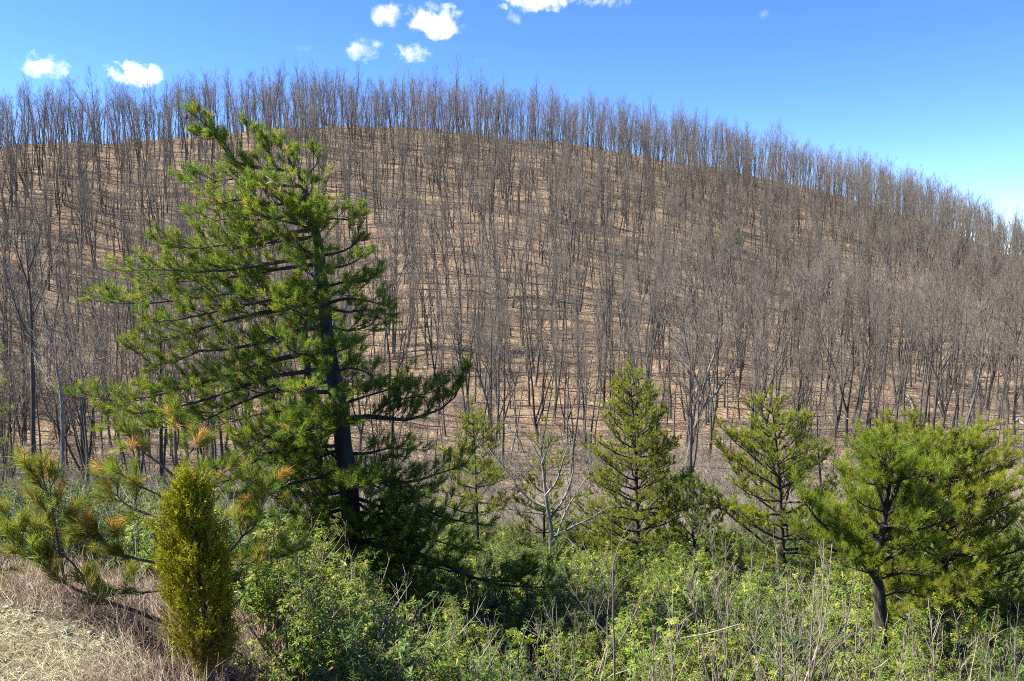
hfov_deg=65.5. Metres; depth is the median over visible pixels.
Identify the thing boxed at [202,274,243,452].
bare tree
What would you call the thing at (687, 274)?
bare tree
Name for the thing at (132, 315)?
bare tree
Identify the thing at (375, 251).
bare tree
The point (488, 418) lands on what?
bare tree
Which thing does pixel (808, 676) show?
leafless shrub
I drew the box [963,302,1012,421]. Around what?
bare tree
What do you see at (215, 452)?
bare tree
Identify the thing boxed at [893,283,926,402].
bare tree
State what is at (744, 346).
bare tree
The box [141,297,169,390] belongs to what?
bare tree
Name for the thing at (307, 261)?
bare tree
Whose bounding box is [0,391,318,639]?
pine tree
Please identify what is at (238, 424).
bare tree
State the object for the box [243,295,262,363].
bare tree
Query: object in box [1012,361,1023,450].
bare tree
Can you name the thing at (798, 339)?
bare tree
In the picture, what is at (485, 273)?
bare tree
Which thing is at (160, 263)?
bare tree
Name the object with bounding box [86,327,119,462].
bare tree
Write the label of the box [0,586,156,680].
dry grass
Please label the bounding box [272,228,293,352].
bare tree
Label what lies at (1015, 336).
bare tree
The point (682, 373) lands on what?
bare tree
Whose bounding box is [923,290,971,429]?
bare tree
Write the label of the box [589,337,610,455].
bare tree
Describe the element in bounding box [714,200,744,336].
bare tree
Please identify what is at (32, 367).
bare tree
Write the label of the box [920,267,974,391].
bare tree
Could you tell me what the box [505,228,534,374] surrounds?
bare tree
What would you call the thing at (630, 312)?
bare tree
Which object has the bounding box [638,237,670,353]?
bare tree
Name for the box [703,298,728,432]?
bare tree
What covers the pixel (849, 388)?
bare tree
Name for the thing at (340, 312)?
bare tree
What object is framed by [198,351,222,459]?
bare tree
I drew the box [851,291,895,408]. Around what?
bare tree
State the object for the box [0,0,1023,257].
sky
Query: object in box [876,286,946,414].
bare tree
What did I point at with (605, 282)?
bare tree
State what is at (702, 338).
bare tree
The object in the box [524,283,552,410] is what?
bare tree
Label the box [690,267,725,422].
bare tree
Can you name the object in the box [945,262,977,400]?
bare tree
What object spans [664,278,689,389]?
bare tree
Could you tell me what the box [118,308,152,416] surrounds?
bare tree
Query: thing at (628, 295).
bare tree
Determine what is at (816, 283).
bare tree
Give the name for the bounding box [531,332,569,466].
bare tree
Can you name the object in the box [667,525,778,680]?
leafless shrub
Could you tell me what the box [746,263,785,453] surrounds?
bare tree
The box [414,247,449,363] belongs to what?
bare tree
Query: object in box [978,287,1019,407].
bare tree
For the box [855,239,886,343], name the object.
bare tree
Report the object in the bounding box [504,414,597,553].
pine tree
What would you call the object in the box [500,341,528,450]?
bare tree
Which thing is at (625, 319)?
bare tree
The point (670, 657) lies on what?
leafless shrub
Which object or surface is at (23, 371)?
bare tree
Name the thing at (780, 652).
leafless shrub
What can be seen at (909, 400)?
fallen log
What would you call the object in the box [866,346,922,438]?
bare tree
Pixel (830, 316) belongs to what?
bare tree
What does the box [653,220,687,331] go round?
bare tree
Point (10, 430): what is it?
bare tree
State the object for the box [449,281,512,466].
bare tree
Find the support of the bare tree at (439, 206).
on the ground at (434, 424)
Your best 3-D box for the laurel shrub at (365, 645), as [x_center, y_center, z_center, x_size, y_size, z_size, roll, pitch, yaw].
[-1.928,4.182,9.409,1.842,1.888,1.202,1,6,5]
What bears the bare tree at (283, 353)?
on the ground at (434, 424)
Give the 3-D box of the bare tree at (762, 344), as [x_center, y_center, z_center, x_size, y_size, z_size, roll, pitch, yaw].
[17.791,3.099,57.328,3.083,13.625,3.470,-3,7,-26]
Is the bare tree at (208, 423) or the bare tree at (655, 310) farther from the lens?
the bare tree at (655, 310)
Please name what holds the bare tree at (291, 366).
on the ground at (434, 424)
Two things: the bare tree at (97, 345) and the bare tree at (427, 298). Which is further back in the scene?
the bare tree at (427, 298)
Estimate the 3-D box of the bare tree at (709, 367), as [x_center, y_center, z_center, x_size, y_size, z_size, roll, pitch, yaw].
[14.047,2.388,58.642,8.156,14.777,4.396,2,6,16]
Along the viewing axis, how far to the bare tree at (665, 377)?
51.69 m
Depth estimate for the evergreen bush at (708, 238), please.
132.19 m
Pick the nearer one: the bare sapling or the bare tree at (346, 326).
the bare sapling
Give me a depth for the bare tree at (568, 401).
62.10 m
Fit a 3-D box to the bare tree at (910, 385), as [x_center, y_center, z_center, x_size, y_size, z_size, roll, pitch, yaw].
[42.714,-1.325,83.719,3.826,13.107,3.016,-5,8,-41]
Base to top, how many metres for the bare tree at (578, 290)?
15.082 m
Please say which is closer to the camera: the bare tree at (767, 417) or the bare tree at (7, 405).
the bare tree at (7, 405)
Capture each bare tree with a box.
[0,204,73,487]
[0,246,21,364]
[0,270,71,444]
[0,280,51,394]
[0,298,27,402]
[0,325,22,439]
[0,347,45,485]
[0,351,29,484]
[0,354,24,476]
[0,364,16,485]
[0,409,16,486]
[1,238,19,368]
[1,345,41,454]
[2,342,45,445]
[8,283,41,404]
[13,339,53,471]
[23,331,70,456]
[24,291,121,491]
[26,265,60,379]
[26,315,99,482]
[38,347,103,488]
[41,334,74,482]
[44,290,90,410]
[44,328,90,485]
[47,270,80,406]
[47,358,89,466]
[50,352,104,468]
[69,251,103,376]
[69,296,114,445]
[78,327,112,460]
[83,291,116,437]
[85,301,124,407]
[85,346,127,473]
[86,261,137,406]
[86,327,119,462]
[90,284,125,421]
[104,374,123,467]
[107,315,189,471]
[112,351,163,483]
[116,238,165,375]
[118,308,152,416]
[124,204,152,324]
[124,334,157,443]
[129,408,156,484]
[133,323,175,455]
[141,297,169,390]
[142,228,173,348]
[146,324,188,482]
[147,331,201,443]
[153,359,174,469]
[155,280,183,408]
[162,327,185,432]
[165,285,190,375]
[167,321,203,472]
[171,248,209,378]
[175,353,203,477]
[189,189,211,307]
[190,275,223,363]
[193,342,222,495]
[196,322,243,488]
[197,287,220,404]
[198,283,234,458]
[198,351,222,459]
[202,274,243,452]
[207,211,234,329]
[221,275,267,443]
[223,369,254,479]
[234,313,270,451]
[243,222,274,342]
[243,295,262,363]
[247,218,283,319]
[254,343,291,430]
[259,316,294,423]
[259,361,294,495]
[260,265,293,436]
[260,317,313,454]
[263,264,297,370]
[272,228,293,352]
[272,309,299,401]
[273,236,301,349]
[277,245,328,303]
[290,224,314,334]
[290,225,312,342]
[308,226,360,329]
[312,323,382,451]
[328,251,347,331]
[330,268,352,320]
[332,281,362,405]
[333,267,369,381]
[333,278,359,412]
[336,291,360,436]
[337,294,354,384]
[345,316,358,380]
[361,352,384,485]
[367,243,409,422]
[369,216,389,329]
[371,175,423,353]
[380,264,424,469]
[385,234,407,359]
[393,286,420,384]
[402,253,444,414]
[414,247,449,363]
[419,185,444,306]
[426,265,452,396]
[431,317,448,436]
[432,191,466,321]
[435,267,482,430]
[436,294,479,442]
[446,385,469,488]
[448,226,470,347]
[448,381,483,494]
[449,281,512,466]
[460,239,496,371]
[460,272,489,409]
[469,288,496,401]
[474,258,499,399]
[474,306,511,447]
[475,226,531,340]
[475,311,505,432]
[476,301,535,465]
[478,364,497,473]
[480,289,515,450]
[485,404,620,563]
[490,282,516,404]
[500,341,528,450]
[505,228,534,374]
[507,287,570,442]
[512,292,559,406]
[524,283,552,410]
[531,302,560,420]
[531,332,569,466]
[539,255,566,404]
[542,333,575,446]
[547,285,581,417]
[556,254,591,404]
[557,335,596,447]
[566,314,586,444]
[567,305,620,494]
[568,312,613,461]
[570,307,592,403]
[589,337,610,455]
[590,288,628,424]
[593,252,620,406]
[608,323,633,463]
[614,258,643,386]
[614,282,642,396]
[619,260,638,367]
[619,286,661,426]
[635,318,671,437]
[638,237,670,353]
[642,277,671,413]
[646,273,665,385]
[646,340,691,481]
[648,249,692,373]
[649,284,686,418]
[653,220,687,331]
[654,274,752,466]
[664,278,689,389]
[667,324,688,433]
[670,291,718,425]
[671,257,699,399]
[671,332,695,443]
[674,236,702,361]
[677,256,706,395]
[679,293,720,446]
[683,281,718,439]
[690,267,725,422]
[698,235,725,347]
[700,285,746,460]
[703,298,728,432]
[712,268,742,382]
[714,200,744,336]
[726,281,759,398]
[730,284,803,427]
[732,256,778,430]
[737,315,786,485]
[737,343,767,465]
[738,294,775,467]
[743,284,801,423]
[743,326,776,487]
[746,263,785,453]
[753,345,793,503]
[764,274,784,389]
[772,305,800,423]
[777,246,817,368]
[780,375,804,448]
[786,332,857,446]
[789,308,830,411]
[791,341,820,442]
[792,283,865,447]
[793,258,825,379]
[794,296,836,415]
[796,218,825,349]
[797,377,827,497]
[799,305,841,436]
[801,266,823,379]
[802,253,876,358]
[803,252,828,367]
[808,239,849,378]
[812,236,845,319]
[813,277,858,397]
[814,311,874,436]
[815,287,847,403]
[823,283,849,410]
[827,258,863,393]
[843,252,894,429]
[847,306,897,454]
[851,266,896,421]
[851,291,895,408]
[851,300,894,427]
[854,270,877,382]
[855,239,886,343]
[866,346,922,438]
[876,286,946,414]
[884,294,937,437]
[885,251,917,369]
[888,254,942,378]
[891,279,945,400]
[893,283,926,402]
[897,288,928,423]
[900,298,971,428]
[907,274,950,420]
[908,267,929,386]
[918,259,953,396]
[918,273,960,428]
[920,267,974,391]
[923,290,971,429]
[924,297,959,409]
[940,253,974,378]
[943,274,977,396]
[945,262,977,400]
[949,310,991,438]
[950,276,995,427]
[951,345,971,427]
[960,300,989,416]
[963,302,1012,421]
[970,252,1008,397]
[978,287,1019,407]
[986,259,1023,409]
[987,360,1019,468]
[990,275,1023,434]
[991,322,1018,434]
[992,279,1022,409]
[993,308,1023,408]
[996,277,1023,424]
[1004,322,1023,449]
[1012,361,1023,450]
[1013,279,1023,337]
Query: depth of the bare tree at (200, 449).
53.26 m
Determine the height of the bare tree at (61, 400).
13.597 m
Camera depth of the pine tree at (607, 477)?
30.15 m
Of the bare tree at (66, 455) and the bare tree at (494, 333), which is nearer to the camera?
the bare tree at (66, 455)
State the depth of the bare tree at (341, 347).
71.31 m
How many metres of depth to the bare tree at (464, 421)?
52.13 m
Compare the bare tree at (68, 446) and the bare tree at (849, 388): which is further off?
the bare tree at (849, 388)
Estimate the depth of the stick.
9.31 m
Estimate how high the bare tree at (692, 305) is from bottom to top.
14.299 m
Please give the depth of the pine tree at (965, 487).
18.79 m
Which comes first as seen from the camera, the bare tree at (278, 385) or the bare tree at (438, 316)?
the bare tree at (278, 385)
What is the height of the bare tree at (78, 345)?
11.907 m
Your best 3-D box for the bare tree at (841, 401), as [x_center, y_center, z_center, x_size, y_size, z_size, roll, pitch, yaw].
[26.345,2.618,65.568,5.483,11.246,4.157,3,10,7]
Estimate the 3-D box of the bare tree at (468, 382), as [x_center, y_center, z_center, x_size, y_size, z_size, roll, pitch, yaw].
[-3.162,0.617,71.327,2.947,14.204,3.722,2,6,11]
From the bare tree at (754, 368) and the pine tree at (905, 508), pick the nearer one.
the pine tree at (905, 508)
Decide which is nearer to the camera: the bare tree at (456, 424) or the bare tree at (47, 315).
the bare tree at (456, 424)
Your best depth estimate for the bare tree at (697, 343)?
63.70 m
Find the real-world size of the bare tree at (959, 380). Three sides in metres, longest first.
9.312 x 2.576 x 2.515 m
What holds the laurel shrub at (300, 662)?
on the ground at (434, 424)
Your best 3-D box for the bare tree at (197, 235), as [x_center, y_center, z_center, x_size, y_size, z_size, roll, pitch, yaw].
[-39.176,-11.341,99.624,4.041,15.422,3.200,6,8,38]
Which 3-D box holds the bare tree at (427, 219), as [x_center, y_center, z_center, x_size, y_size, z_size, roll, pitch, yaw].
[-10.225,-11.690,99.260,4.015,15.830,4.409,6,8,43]
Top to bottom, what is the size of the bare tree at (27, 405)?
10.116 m
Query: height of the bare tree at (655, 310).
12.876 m
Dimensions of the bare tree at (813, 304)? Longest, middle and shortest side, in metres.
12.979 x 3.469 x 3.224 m
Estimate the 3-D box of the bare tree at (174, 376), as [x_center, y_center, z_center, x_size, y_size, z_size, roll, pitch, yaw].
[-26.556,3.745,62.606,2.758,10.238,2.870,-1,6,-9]
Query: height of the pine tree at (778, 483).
8.330 m
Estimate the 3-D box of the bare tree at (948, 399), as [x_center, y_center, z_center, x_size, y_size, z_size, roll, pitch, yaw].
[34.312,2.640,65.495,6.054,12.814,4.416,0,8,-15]
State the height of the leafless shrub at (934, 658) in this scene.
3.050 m
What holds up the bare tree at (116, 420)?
on the ground at (434, 424)
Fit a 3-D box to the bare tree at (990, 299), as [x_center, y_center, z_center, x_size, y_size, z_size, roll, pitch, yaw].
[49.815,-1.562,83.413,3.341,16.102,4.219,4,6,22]
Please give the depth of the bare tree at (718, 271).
89.75 m
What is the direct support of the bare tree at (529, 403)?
on the ground at (434, 424)
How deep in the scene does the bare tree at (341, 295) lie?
78.67 m
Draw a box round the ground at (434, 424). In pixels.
[0,126,1023,680]
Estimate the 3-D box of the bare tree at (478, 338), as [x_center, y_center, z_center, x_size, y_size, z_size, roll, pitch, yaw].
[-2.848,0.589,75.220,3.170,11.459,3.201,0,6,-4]
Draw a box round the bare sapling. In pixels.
[560,512,647,680]
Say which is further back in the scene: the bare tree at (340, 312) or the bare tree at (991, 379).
the bare tree at (991, 379)
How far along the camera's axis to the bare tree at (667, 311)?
70.67 m
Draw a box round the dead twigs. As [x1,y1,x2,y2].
[0,447,1023,680]
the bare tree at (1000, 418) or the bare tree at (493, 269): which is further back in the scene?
the bare tree at (493, 269)
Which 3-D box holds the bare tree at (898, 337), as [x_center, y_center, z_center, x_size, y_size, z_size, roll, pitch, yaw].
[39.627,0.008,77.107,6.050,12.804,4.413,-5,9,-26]
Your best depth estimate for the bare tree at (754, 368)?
51.66 m
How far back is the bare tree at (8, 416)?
48.31 m
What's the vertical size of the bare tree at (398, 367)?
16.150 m
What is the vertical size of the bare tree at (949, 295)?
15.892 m
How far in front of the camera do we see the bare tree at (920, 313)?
87.12 m
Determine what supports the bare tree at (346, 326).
on the ground at (434, 424)
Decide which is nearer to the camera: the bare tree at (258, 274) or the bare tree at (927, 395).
the bare tree at (927, 395)
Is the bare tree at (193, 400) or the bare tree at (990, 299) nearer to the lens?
the bare tree at (193, 400)
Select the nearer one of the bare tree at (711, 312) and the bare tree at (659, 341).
the bare tree at (711, 312)
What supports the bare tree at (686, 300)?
on the ground at (434, 424)
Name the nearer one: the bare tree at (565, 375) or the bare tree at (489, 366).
the bare tree at (489, 366)
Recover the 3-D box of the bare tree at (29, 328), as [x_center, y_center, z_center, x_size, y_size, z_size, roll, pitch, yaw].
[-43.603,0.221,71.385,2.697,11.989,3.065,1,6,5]
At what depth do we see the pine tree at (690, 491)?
28.82 m
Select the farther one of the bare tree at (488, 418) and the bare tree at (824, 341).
the bare tree at (824, 341)
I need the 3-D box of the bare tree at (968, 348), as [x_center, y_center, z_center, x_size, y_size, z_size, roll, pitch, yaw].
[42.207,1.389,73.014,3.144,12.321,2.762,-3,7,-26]
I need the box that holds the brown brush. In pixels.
[0,545,322,680]
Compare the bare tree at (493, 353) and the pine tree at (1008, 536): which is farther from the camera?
the bare tree at (493, 353)
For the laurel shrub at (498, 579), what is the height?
2.617 m
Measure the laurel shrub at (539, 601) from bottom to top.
2.399 m
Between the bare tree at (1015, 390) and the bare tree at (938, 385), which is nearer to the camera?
the bare tree at (938, 385)
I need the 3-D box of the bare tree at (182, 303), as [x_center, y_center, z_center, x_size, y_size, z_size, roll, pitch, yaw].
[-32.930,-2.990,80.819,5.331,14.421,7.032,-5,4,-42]
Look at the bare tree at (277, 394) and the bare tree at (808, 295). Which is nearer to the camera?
the bare tree at (277, 394)
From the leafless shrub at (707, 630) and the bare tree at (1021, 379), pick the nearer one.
the leafless shrub at (707, 630)
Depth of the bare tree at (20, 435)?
60.61 m
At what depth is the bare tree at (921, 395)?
72.59 m
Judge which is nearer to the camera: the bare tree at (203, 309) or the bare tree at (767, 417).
the bare tree at (767, 417)
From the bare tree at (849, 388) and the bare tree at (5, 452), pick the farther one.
the bare tree at (849, 388)
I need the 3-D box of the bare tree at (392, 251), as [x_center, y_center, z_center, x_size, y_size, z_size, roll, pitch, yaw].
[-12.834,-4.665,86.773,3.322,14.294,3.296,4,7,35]
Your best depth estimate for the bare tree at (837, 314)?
73.77 m
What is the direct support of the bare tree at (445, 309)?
on the ground at (434, 424)
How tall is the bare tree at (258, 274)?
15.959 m
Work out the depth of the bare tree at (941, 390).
76.04 m
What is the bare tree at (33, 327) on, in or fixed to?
on the ground at (434, 424)
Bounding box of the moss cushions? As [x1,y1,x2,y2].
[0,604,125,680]
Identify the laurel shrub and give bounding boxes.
[226,567,378,680]
[276,611,421,680]
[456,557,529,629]
[511,574,574,647]
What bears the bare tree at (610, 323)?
on the ground at (434, 424)
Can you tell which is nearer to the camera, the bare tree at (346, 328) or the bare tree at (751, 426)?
the bare tree at (751, 426)
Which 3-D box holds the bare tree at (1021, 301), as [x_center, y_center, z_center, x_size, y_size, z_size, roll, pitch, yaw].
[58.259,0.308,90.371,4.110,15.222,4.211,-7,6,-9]
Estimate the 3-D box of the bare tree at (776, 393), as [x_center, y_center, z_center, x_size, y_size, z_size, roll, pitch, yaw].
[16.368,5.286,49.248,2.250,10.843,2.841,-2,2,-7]
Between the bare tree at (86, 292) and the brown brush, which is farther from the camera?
the bare tree at (86, 292)
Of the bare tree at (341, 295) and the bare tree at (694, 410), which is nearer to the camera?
the bare tree at (694, 410)
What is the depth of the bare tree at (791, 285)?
86.41 m
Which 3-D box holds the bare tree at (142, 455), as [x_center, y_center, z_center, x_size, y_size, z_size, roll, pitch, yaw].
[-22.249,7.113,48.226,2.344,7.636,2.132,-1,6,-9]
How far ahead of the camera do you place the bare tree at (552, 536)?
26.76 m
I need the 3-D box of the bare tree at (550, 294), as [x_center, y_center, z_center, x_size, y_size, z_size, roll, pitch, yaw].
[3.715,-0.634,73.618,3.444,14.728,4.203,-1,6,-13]
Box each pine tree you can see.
[0,343,18,492]
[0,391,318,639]
[51,97,577,644]
[164,280,404,543]
[435,397,528,561]
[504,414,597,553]
[570,356,705,576]
[654,466,743,572]
[687,385,872,576]
[777,416,960,678]
[815,404,1023,652]
[994,502,1023,594]
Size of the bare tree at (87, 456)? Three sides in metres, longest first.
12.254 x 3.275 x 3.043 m
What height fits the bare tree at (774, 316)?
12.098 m
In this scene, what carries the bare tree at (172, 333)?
on the ground at (434, 424)
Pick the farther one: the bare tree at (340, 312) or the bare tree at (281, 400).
the bare tree at (340, 312)
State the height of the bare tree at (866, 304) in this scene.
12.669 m
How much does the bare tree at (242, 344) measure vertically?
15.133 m
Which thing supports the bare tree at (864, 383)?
on the ground at (434, 424)
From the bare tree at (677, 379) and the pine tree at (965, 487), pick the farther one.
the bare tree at (677, 379)
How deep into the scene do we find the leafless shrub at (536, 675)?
10.00 m
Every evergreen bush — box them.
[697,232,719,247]
[707,225,745,254]
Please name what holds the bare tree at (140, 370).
on the ground at (434, 424)
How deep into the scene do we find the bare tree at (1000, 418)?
57.29 m
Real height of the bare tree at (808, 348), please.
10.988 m
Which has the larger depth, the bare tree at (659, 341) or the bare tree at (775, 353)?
the bare tree at (659, 341)
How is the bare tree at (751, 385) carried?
on the ground at (434, 424)
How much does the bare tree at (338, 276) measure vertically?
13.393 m
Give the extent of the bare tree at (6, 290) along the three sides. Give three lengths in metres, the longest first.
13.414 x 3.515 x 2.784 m
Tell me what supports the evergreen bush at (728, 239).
on the ground at (434, 424)
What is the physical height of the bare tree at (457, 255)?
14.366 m
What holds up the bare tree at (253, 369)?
on the ground at (434, 424)
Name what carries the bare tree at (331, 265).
on the ground at (434, 424)
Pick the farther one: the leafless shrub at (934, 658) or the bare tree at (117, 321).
the bare tree at (117, 321)
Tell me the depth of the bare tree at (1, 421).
48.60 m
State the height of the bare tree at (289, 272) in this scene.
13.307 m
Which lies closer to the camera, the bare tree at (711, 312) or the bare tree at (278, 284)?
the bare tree at (711, 312)
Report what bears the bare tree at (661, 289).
on the ground at (434, 424)
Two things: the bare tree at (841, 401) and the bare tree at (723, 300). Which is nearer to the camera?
the bare tree at (841, 401)
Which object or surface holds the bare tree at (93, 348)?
on the ground at (434, 424)
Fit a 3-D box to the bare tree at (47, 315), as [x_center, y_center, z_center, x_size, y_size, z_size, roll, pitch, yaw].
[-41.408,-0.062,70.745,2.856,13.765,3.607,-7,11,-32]
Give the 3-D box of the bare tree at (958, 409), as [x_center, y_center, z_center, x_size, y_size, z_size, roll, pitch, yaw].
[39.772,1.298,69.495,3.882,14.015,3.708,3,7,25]
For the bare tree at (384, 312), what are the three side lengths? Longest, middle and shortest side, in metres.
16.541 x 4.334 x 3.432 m
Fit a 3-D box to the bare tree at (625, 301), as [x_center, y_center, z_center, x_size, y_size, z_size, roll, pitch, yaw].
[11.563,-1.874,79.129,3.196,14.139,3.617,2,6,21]
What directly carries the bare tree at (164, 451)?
on the ground at (434, 424)
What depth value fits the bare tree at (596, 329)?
61.39 m
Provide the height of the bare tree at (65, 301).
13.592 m
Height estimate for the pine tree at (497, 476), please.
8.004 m
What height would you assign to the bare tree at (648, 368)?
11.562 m
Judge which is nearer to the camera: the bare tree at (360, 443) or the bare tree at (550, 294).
the bare tree at (360, 443)
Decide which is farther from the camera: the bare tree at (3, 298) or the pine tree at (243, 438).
the bare tree at (3, 298)
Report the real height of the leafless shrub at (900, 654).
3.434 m
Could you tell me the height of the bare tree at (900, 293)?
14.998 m
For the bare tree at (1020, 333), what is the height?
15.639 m
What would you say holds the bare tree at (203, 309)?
on the ground at (434, 424)
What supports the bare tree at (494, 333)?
on the ground at (434, 424)
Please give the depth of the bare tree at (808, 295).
82.23 m
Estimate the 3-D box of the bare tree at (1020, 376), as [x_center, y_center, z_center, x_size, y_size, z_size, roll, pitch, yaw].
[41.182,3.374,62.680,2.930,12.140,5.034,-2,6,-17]
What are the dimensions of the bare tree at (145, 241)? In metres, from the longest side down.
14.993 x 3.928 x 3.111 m
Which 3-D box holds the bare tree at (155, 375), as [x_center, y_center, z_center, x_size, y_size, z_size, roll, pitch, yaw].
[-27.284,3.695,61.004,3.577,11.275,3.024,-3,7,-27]
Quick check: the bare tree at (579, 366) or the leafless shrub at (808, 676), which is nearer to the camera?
the leafless shrub at (808, 676)
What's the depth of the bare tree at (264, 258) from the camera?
93.19 m
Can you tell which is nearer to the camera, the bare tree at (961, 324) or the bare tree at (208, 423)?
the bare tree at (208, 423)
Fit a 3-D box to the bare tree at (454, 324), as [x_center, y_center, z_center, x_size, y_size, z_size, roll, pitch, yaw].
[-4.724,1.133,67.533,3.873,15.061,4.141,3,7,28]
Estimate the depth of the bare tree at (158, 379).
64.05 m
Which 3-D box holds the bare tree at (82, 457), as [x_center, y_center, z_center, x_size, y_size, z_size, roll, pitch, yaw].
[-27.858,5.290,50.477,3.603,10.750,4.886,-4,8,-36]
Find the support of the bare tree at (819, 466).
on the ground at (434, 424)
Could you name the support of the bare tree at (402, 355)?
on the ground at (434, 424)
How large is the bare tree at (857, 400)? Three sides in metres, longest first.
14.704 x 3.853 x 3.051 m
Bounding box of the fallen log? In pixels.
[906,393,913,410]
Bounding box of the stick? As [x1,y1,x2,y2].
[680,624,739,638]
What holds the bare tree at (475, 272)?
on the ground at (434, 424)
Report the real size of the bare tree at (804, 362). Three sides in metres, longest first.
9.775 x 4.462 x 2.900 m
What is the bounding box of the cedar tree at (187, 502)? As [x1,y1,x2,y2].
[138,451,248,680]
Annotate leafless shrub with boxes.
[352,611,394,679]
[523,601,575,680]
[633,581,702,680]
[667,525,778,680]
[722,527,831,680]
[759,536,870,680]
[833,581,919,680]
[908,600,983,680]
[966,603,1023,680]
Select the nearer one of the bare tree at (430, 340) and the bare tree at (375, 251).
the bare tree at (430, 340)
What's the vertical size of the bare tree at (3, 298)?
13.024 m
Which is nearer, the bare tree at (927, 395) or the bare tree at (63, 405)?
the bare tree at (63, 405)
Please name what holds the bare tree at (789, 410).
on the ground at (434, 424)
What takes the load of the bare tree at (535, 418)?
on the ground at (434, 424)
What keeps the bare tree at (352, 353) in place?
on the ground at (434, 424)
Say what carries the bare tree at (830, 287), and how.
on the ground at (434, 424)
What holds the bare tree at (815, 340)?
on the ground at (434, 424)
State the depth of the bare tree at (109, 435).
62.59 m
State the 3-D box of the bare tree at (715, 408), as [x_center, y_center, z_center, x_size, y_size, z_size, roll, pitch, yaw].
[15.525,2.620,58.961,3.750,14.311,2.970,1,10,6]
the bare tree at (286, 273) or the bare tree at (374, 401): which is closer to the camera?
the bare tree at (374, 401)
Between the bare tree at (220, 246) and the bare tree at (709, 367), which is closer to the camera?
the bare tree at (709, 367)
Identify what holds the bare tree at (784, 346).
on the ground at (434, 424)
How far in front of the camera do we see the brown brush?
8.66 m
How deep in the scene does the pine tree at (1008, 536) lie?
25.09 m
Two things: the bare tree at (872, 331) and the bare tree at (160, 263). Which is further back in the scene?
the bare tree at (160, 263)
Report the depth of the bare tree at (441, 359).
67.65 m
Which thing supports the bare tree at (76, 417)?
on the ground at (434, 424)
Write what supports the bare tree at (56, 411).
on the ground at (434, 424)
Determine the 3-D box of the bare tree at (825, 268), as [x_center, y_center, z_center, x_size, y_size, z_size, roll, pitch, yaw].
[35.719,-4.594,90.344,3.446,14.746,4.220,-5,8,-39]
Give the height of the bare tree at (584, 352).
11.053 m
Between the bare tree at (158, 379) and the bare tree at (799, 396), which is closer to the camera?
the bare tree at (799, 396)
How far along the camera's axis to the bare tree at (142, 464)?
50.05 m
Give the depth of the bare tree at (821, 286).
83.31 m
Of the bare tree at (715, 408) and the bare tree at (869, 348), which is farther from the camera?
the bare tree at (869, 348)
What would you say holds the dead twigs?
on the ground at (434, 424)
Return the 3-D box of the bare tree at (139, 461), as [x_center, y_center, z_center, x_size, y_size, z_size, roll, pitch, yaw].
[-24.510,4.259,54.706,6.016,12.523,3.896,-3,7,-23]
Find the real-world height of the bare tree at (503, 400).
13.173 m
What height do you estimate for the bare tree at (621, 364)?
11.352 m

